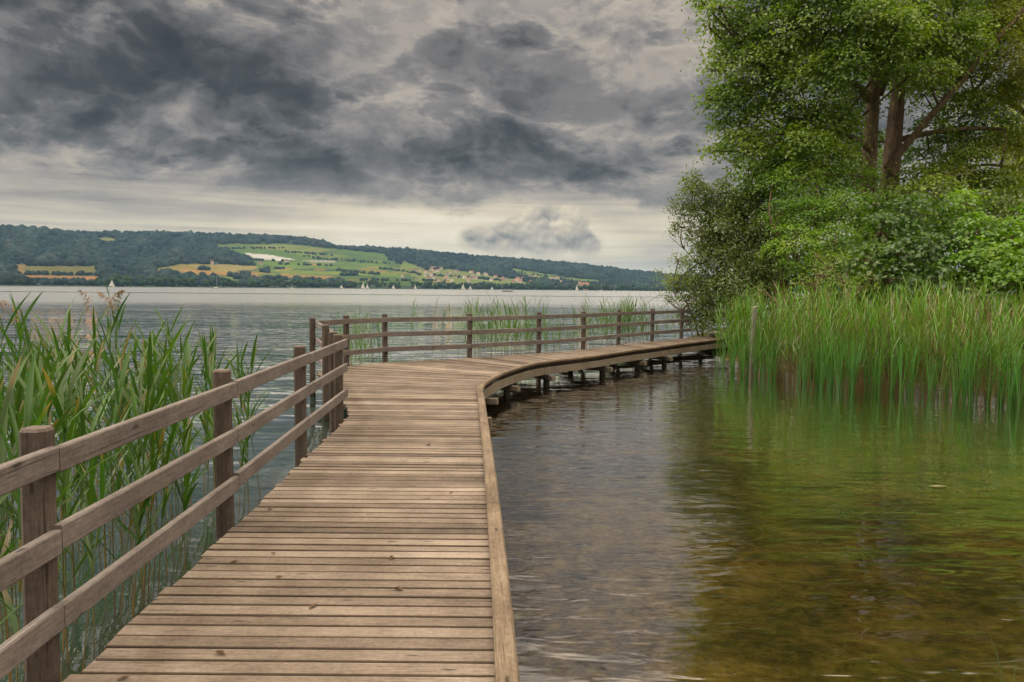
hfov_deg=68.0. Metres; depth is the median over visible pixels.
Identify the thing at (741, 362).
cattail
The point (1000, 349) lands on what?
reed
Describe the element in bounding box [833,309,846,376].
reed
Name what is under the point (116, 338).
reed
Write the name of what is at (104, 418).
reed
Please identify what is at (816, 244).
tree
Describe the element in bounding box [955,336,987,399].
cattail
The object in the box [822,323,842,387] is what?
cattail
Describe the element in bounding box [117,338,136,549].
reed
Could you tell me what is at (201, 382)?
reed
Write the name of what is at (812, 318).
reed
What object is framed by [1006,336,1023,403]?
cattail
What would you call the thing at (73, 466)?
reed
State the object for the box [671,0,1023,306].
broadleaf tree
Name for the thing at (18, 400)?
reed
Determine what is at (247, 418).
reed
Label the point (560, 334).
sparse reeds
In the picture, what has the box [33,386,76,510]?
reed
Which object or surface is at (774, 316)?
reed
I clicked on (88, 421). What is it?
reed
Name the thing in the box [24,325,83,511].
reed
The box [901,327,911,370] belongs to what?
reed
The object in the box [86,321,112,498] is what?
reed
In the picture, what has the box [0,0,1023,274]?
sky
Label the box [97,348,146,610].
reed
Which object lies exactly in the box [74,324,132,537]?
reed
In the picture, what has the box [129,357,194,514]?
reed
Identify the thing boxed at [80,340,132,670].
reed
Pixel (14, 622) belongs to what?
reed
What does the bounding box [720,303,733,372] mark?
reed
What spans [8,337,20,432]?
reed
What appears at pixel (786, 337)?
reed
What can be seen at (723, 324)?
reed
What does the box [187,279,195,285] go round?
shore tree
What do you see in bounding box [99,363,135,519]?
reed
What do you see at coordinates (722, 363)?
cattail
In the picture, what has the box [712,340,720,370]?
cattail
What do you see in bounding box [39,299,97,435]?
reed
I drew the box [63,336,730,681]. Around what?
boardwalk
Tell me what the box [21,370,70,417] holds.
reed
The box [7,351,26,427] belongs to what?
reed
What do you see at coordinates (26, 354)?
reed
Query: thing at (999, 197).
leafy shrub
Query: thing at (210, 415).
reed
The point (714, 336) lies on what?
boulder
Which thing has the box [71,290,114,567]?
reed
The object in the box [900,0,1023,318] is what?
broadleaf tree
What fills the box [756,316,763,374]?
reed
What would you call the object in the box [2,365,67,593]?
reed
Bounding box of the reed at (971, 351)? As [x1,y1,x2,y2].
[967,324,976,393]
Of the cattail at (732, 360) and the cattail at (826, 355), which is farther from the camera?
the cattail at (732, 360)
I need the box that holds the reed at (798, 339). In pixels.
[792,314,802,359]
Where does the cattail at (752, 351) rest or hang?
on the water
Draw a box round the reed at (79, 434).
[60,347,106,556]
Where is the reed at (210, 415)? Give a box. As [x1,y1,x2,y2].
[190,355,214,473]
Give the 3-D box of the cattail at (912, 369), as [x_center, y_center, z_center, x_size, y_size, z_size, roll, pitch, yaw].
[8.296,0.420,15.761,0.782,1.599,0.390,1,4,6]
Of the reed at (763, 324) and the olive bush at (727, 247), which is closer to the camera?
the reed at (763, 324)
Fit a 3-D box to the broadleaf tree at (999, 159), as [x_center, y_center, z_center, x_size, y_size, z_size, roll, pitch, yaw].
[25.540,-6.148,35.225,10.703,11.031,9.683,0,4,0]
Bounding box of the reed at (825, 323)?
[823,297,829,370]
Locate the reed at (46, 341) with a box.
[16,332,47,457]
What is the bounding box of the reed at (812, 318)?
[806,289,818,377]
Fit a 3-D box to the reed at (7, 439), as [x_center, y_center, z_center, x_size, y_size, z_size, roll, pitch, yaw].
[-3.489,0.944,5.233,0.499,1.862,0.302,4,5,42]
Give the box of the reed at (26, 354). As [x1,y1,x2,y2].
[21,347,32,419]
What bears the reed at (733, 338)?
on the water
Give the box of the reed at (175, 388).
[153,354,213,573]
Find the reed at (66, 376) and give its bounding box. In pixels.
[31,338,110,578]
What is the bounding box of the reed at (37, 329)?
[33,320,69,419]
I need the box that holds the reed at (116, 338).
[104,280,123,555]
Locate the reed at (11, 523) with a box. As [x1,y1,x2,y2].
[0,378,17,681]
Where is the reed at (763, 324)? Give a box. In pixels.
[760,295,766,375]
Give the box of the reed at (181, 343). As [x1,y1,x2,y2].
[161,335,203,428]
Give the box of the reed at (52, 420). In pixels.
[44,352,65,473]
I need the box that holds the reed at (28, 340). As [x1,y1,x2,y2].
[1,303,77,636]
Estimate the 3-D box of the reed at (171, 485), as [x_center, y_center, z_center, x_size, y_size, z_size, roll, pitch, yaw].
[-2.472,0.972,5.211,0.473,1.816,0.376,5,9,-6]
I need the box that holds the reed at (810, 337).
[805,310,815,374]
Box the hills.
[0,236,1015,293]
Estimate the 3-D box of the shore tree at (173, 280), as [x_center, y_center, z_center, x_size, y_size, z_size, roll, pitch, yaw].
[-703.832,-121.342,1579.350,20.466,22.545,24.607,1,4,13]
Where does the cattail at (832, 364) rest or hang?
on the water
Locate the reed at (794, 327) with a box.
[787,301,799,373]
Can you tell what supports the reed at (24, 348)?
on the water
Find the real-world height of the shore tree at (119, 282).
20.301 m
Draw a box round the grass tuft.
[985,626,1016,681]
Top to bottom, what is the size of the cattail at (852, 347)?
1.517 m
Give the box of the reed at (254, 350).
[222,333,275,508]
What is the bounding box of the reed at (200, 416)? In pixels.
[192,333,216,496]
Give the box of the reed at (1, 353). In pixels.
[0,339,8,535]
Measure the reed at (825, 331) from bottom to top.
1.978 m
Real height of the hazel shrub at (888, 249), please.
4.824 m
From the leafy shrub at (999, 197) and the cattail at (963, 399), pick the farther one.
the leafy shrub at (999, 197)
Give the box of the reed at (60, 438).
[33,332,102,568]
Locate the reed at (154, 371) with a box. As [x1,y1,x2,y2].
[126,330,201,586]
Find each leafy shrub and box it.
[764,248,885,375]
[797,183,1023,325]
[888,168,1023,334]
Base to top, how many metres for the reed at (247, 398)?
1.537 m
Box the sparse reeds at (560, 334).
[330,293,683,365]
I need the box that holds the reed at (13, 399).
[0,312,35,665]
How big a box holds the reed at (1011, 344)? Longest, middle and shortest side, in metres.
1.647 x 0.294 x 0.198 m
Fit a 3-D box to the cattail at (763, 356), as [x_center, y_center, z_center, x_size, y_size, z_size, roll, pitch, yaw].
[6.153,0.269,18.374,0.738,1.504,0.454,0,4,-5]
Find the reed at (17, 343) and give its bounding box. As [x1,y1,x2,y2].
[8,312,32,416]
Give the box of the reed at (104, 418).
[91,344,128,523]
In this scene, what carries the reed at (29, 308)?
on the water
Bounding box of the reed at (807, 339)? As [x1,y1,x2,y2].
[801,319,814,364]
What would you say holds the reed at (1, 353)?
on the water
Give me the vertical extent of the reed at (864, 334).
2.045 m
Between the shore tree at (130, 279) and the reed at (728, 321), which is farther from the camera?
the shore tree at (130, 279)
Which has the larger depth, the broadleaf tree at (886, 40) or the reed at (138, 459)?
the broadleaf tree at (886, 40)
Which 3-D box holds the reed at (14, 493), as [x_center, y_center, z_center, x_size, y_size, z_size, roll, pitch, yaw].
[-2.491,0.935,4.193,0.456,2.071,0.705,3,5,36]
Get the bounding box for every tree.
[18,279,26,284]
[107,278,116,284]
[116,277,127,286]
[123,277,133,284]
[139,280,146,286]
[149,277,159,283]
[153,277,166,286]
[169,277,181,286]
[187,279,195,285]
[207,279,215,285]
[219,280,226,286]
[246,281,252,286]
[293,280,302,286]
[302,279,312,284]
[431,282,439,288]
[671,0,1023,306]
[695,144,855,318]
[746,129,893,328]
[788,127,962,304]
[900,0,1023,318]
[937,92,1023,317]
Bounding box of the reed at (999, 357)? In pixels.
[992,324,1007,383]
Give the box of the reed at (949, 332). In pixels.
[941,292,955,396]
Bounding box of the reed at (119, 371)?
[80,338,144,482]
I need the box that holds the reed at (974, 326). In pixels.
[960,293,986,380]
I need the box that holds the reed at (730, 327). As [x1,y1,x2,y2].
[721,309,732,363]
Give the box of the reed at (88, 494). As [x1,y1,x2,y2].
[56,377,109,660]
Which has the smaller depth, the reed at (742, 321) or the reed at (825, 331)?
the reed at (825, 331)
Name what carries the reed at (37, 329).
on the water
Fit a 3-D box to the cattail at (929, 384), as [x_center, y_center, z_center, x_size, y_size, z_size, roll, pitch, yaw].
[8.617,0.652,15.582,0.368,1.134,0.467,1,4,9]
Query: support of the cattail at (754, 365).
on the water
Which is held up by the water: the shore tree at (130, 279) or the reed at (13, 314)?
the reed at (13, 314)
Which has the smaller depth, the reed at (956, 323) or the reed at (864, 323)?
the reed at (956, 323)
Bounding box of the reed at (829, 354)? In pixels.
[826,333,834,384]
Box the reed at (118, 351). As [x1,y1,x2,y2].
[89,328,147,525]
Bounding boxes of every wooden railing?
[0,334,347,681]
[309,308,690,433]
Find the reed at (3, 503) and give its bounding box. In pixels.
[0,350,72,681]
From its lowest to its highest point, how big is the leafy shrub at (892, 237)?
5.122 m
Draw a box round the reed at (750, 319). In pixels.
[744,303,755,370]
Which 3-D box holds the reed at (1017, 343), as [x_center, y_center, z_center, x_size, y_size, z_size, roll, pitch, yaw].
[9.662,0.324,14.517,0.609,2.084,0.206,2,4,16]
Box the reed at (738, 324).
[731,293,740,349]
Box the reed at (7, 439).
[0,359,37,550]
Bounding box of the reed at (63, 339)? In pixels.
[48,319,100,498]
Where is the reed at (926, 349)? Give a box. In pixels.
[921,328,932,366]
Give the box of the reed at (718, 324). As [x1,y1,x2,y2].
[715,299,726,357]
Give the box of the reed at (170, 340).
[137,322,202,504]
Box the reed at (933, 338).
[926,309,941,368]
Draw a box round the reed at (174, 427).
[144,354,196,593]
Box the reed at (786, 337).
[781,303,790,382]
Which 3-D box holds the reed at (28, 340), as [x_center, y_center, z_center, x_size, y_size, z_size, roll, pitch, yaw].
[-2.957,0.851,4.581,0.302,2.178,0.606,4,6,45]
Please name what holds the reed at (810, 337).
on the water
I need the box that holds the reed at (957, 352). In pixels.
[950,326,963,394]
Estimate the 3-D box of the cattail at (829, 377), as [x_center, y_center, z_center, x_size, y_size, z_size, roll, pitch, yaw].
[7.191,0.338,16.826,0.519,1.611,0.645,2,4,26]
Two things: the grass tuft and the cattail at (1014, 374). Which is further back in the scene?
the cattail at (1014, 374)
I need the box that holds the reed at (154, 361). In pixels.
[121,330,156,528]
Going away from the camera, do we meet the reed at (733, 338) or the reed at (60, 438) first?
the reed at (60, 438)
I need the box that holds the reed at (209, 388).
[193,327,225,483]
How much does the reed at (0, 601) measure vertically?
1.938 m
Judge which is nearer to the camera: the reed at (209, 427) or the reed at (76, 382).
the reed at (76, 382)
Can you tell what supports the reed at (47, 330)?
on the water
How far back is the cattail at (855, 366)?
16.28 m
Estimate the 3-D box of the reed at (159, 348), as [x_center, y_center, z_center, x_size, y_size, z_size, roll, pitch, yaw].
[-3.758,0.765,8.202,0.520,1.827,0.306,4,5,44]
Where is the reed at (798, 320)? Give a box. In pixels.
[790,290,807,379]
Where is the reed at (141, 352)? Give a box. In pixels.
[106,317,173,511]
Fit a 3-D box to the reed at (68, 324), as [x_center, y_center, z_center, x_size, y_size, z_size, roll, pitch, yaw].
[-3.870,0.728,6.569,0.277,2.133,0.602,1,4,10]
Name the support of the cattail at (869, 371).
on the water
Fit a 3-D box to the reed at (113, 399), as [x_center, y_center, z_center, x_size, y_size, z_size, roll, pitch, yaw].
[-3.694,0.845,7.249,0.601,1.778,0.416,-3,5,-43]
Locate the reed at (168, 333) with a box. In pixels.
[166,322,182,399]
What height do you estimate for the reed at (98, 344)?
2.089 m
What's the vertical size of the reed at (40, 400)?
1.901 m
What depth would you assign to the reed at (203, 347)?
7.54 m
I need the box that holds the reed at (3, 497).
[0,493,8,503]
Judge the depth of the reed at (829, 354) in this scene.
16.89 m
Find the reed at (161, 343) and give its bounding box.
[152,305,205,454]
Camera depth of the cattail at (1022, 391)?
14.30 m
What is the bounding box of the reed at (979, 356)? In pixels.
[974,329,986,389]
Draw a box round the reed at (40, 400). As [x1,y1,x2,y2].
[16,335,79,553]
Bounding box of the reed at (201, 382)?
[192,354,237,438]
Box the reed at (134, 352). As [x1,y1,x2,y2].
[114,328,157,519]
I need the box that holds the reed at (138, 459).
[88,342,180,630]
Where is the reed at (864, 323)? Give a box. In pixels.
[855,293,868,389]
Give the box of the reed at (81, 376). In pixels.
[51,331,95,551]
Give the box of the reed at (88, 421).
[59,326,141,598]
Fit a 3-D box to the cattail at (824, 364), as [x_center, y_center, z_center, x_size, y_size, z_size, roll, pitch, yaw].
[6.890,0.315,16.608,0.811,1.679,0.394,2,4,19]
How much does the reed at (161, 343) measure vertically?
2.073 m
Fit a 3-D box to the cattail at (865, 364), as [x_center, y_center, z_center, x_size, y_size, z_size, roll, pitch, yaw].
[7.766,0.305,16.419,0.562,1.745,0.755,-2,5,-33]
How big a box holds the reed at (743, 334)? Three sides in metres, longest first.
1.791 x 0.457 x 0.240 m
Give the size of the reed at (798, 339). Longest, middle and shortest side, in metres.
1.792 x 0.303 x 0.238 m
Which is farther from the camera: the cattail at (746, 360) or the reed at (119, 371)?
the cattail at (746, 360)
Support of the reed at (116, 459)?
on the water
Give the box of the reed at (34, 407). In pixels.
[27,339,68,485]
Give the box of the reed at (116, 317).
[88,292,133,635]
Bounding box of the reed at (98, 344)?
[95,304,134,458]
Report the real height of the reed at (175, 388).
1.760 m
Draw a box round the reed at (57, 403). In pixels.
[42,351,113,675]
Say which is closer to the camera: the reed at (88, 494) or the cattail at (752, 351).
the reed at (88, 494)
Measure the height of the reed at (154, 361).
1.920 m
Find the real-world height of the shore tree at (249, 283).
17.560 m
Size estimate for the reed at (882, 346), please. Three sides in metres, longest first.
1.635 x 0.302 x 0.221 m
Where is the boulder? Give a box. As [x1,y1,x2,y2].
[708,331,718,337]
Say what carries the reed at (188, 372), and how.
on the water
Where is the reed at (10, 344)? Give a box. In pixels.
[0,292,26,522]
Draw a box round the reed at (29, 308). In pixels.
[0,292,42,549]
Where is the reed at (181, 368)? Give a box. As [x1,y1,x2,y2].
[166,337,200,506]
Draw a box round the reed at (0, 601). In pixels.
[0,361,9,642]
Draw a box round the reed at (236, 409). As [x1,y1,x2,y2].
[225,342,248,514]
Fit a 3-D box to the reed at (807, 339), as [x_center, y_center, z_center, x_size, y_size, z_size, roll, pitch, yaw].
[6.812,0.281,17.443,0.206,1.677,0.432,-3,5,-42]
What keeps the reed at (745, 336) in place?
on the water
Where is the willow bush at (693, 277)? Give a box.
[646,249,751,337]
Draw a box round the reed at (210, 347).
[192,326,213,489]
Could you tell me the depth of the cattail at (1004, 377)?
14.64 m
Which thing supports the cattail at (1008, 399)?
on the water
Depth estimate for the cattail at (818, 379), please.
17.19 m
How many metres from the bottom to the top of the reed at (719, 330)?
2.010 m
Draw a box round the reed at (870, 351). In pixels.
[865,325,874,379]
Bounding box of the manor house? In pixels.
[578,279,588,289]
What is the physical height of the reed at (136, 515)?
2.001 m
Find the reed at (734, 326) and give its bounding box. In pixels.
[730,305,740,349]
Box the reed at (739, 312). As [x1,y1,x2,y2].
[733,291,743,345]
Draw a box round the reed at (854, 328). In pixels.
[847,300,861,386]
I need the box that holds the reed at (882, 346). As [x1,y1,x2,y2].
[881,327,885,368]
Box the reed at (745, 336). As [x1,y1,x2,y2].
[743,311,748,367]
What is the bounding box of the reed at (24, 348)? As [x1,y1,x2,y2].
[0,293,49,536]
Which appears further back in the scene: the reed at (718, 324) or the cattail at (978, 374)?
the reed at (718, 324)
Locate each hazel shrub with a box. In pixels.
[825,187,978,354]
[924,187,1023,345]
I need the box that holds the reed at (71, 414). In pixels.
[54,343,97,474]
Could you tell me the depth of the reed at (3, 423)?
3.57 m
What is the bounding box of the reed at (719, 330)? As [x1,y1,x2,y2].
[713,304,723,357]
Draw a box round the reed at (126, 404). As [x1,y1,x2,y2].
[86,341,149,545]
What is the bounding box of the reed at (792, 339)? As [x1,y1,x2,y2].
[786,315,797,364]
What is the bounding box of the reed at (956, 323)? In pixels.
[951,300,961,364]
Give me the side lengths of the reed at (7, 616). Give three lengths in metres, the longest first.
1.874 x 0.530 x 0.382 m
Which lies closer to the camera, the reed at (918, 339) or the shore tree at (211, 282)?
the reed at (918, 339)
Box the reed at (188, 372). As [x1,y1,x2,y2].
[168,339,201,508]
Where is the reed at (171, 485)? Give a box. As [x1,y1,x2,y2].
[114,361,174,605]
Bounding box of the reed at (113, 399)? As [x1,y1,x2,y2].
[95,344,149,486]
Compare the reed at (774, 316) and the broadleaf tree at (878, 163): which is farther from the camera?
the broadleaf tree at (878, 163)
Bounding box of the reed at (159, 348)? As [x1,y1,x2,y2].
[152,330,183,456]
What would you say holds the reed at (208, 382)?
on the water
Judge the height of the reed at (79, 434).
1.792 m
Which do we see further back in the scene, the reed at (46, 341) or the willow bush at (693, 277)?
the willow bush at (693, 277)
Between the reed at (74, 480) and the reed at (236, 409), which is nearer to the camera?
the reed at (74, 480)
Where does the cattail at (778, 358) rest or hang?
on the water
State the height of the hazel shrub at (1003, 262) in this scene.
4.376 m
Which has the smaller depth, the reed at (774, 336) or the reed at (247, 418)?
the reed at (247, 418)
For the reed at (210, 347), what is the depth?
7.86 m
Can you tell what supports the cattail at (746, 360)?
on the water
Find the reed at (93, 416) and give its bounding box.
[85,350,113,522]
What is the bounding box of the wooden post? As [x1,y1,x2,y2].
[748,306,756,374]
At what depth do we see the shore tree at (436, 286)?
2040.46 m
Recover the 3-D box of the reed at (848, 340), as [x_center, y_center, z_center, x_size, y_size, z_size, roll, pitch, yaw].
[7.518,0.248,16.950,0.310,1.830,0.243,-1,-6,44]
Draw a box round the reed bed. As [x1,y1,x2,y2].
[719,271,1023,398]
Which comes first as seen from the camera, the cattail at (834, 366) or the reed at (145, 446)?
the reed at (145, 446)
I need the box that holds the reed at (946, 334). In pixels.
[940,303,953,398]
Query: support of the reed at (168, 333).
on the water
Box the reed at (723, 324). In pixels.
[715,290,732,366]
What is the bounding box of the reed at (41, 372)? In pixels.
[39,342,94,490]
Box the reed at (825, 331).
[819,307,832,358]
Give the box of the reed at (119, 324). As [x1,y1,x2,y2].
[100,290,133,547]
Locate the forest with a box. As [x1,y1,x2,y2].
[0,224,839,291]
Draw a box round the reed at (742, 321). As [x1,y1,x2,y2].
[735,297,750,360]
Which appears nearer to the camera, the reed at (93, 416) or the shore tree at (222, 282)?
the reed at (93, 416)
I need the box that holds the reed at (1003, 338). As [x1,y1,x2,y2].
[997,297,1012,402]
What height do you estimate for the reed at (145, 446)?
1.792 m
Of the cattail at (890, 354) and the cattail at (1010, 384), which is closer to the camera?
the cattail at (1010, 384)
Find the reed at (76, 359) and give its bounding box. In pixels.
[71,333,93,372]
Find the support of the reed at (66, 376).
on the water
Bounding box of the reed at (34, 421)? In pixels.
[2,347,49,550]
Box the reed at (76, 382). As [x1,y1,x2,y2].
[58,343,100,571]
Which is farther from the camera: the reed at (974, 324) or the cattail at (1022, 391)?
the reed at (974, 324)
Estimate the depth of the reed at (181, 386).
5.80 m
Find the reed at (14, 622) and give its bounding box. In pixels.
[0,346,51,681]
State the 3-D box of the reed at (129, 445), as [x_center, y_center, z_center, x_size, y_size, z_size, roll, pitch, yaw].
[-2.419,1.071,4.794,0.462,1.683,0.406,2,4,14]
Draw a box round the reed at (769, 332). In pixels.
[764,311,773,370]
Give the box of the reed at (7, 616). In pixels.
[0,603,22,623]
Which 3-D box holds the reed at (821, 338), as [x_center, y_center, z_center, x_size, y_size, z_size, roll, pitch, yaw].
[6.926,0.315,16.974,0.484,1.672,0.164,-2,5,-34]
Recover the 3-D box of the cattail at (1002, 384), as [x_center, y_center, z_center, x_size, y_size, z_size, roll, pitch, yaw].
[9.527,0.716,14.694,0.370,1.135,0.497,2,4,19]
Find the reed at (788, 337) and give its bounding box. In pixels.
[782,311,790,363]
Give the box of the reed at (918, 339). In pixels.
[911,313,925,392]
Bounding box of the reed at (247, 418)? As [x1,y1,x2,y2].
[234,367,252,510]
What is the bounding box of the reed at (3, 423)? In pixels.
[0,356,21,557]
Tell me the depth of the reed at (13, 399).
4.22 m
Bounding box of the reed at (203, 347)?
[198,330,211,494]
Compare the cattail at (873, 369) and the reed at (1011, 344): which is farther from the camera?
the cattail at (873, 369)
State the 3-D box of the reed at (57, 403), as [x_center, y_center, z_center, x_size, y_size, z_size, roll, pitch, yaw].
[-2.459,1.016,4.188,0.344,1.906,0.543,2,4,17]
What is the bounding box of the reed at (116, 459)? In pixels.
[82,353,133,492]
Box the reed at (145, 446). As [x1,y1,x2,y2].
[118,347,166,538]
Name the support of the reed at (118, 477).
on the water
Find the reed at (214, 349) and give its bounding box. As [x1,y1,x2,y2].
[194,325,241,488]
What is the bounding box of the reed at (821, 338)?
[817,318,826,367]
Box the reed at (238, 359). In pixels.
[231,341,260,500]
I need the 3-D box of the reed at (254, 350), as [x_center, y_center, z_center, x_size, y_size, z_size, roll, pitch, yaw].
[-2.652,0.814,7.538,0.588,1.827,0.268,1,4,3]
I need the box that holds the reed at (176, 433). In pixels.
[165,371,191,516]
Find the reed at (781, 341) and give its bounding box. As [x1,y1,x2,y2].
[770,310,791,378]
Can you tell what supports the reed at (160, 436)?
on the water
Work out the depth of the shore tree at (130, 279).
1490.58 m
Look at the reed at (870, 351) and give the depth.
16.58 m
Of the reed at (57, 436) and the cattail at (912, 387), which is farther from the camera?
the cattail at (912, 387)
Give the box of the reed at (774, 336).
[770,317,778,359]
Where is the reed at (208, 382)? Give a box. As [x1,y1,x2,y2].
[192,352,226,440]
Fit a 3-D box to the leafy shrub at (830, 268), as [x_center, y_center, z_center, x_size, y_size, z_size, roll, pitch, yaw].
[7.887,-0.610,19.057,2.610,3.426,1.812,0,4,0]
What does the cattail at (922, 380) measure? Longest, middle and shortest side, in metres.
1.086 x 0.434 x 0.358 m
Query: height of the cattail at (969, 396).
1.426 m
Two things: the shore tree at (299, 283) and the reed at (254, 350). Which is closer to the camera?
the reed at (254, 350)
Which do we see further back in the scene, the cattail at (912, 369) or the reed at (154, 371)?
the cattail at (912, 369)
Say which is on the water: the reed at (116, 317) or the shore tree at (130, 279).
the reed at (116, 317)
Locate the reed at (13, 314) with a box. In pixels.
[0,292,31,634]
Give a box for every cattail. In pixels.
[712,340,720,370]
[717,330,732,371]
[727,341,737,373]
[728,339,737,372]
[734,326,745,375]
[739,325,757,368]
[744,329,753,373]
[750,349,759,376]
[751,341,763,375]
[752,344,762,374]
[753,327,778,378]
[766,329,785,376]
[768,331,782,377]
[769,336,777,375]
[795,329,814,382]
[798,345,809,384]
[801,322,831,385]
[811,330,838,388]
[812,334,828,372]
[814,338,823,386]
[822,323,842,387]
[824,328,849,388]
[826,352,838,387]
[829,343,845,389]
[830,335,857,387]
[831,336,851,390]
[836,339,854,389]
[844,332,864,392]
[844,341,863,391]
[844,351,859,390]
[845,340,863,390]
[846,325,862,380]
[859,319,879,390]
[860,338,880,391]
[865,340,881,389]
[867,344,890,393]
[885,322,912,392]
[887,336,905,392]
[894,332,921,395]
[895,331,917,395]
[907,333,922,394]
[911,350,934,395]
[924,346,943,397]
[930,341,945,396]
[949,340,971,401]
[954,326,979,399]
[954,359,968,401]
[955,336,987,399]
[961,336,980,402]
[968,338,996,401]
[979,333,1018,402]
[981,347,1000,402]
[990,336,1022,404]
[993,353,1012,404]
[994,355,1022,406]
[997,335,1023,404]
[998,349,1021,406]
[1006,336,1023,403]
[1008,362,1018,404]
[1012,341,1023,406]
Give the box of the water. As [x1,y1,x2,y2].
[0,286,1023,681]
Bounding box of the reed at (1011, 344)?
[1007,326,1015,381]
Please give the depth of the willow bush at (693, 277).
27.07 m
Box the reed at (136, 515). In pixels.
[103,332,182,618]
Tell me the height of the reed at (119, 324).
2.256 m
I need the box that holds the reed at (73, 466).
[50,330,88,502]
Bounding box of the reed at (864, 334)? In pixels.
[857,307,872,384]
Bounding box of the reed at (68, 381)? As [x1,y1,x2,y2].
[44,343,70,427]
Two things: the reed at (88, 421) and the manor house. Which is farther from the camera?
the manor house
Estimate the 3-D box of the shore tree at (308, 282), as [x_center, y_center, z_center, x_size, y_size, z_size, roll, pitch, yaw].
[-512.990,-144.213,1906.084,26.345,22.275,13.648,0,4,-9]
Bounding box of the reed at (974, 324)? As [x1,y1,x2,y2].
[968,296,985,372]
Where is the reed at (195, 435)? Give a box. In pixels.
[156,386,203,561]
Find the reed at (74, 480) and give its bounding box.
[53,332,116,624]
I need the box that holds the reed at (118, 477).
[94,366,131,547]
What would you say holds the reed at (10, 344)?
on the water
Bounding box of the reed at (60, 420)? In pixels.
[1,353,73,681]
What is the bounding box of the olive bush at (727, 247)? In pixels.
[661,164,806,336]
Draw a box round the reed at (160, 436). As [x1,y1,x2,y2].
[124,344,184,604]
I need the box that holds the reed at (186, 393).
[180,368,206,574]
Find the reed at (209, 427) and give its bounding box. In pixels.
[192,343,221,470]
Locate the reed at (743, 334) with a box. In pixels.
[740,310,745,372]
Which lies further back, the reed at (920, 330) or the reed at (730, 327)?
the reed at (730, 327)
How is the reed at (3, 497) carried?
on the water
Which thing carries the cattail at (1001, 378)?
on the water
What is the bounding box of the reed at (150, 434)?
[131,331,180,585]
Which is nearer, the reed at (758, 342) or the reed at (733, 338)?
the reed at (758, 342)
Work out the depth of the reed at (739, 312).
19.84 m
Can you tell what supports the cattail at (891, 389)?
on the water
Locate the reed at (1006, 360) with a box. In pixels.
[997,323,1012,404]
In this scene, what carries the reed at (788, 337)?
on the water
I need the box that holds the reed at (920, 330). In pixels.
[905,287,931,392]
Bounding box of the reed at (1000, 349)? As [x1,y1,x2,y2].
[991,305,1019,401]
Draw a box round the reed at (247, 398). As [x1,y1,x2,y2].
[239,355,268,481]
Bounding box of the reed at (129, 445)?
[93,378,173,618]
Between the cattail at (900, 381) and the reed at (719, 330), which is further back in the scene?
the reed at (719, 330)
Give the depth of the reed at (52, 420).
8.15 m
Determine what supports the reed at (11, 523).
on the water
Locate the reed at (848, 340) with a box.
[842,313,851,388]
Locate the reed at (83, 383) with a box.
[70,355,94,502]
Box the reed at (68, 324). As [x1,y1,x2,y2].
[52,303,91,488]
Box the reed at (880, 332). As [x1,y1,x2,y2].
[873,300,884,360]
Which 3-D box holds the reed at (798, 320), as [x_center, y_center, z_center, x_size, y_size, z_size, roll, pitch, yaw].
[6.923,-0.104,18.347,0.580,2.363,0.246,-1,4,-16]
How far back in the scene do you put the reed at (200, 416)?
7.48 m
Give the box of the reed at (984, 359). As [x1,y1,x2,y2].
[977,328,990,397]
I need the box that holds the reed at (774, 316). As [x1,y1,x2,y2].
[768,289,780,352]
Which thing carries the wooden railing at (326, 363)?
attached to the boardwalk
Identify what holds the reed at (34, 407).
on the water
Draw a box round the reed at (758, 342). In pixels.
[754,317,768,371]
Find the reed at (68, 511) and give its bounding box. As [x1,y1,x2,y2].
[21,351,114,670]
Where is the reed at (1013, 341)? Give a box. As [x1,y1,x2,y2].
[1000,318,1022,388]
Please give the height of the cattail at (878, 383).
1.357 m
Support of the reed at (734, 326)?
on the water
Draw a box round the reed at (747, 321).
[740,295,756,370]
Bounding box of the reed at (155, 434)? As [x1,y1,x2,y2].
[141,320,187,609]
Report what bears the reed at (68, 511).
on the water
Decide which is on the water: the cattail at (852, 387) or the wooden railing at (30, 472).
the cattail at (852, 387)
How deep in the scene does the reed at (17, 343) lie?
7.12 m
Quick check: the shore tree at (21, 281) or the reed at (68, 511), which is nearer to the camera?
the reed at (68, 511)
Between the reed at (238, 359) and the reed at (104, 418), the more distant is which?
the reed at (238, 359)
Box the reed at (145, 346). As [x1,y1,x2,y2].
[135,340,156,461]
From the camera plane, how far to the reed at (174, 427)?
5.32 m
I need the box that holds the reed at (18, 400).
[0,359,27,516]
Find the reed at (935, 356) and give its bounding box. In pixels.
[932,327,940,391]
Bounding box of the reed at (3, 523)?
[0,515,12,528]
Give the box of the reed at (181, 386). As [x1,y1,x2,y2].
[141,343,185,580]
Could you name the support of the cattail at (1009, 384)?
on the water
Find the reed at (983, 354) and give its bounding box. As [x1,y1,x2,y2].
[973,318,989,401]
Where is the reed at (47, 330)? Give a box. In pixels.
[31,310,86,482]
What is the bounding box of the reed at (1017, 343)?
[1006,304,1023,401]
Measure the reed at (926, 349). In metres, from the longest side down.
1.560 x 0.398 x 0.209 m
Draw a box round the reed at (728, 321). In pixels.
[725,295,731,352]
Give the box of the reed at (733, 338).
[729,299,742,367]
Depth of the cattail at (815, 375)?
17.40 m
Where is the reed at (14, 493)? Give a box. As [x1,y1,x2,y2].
[1,325,123,671]

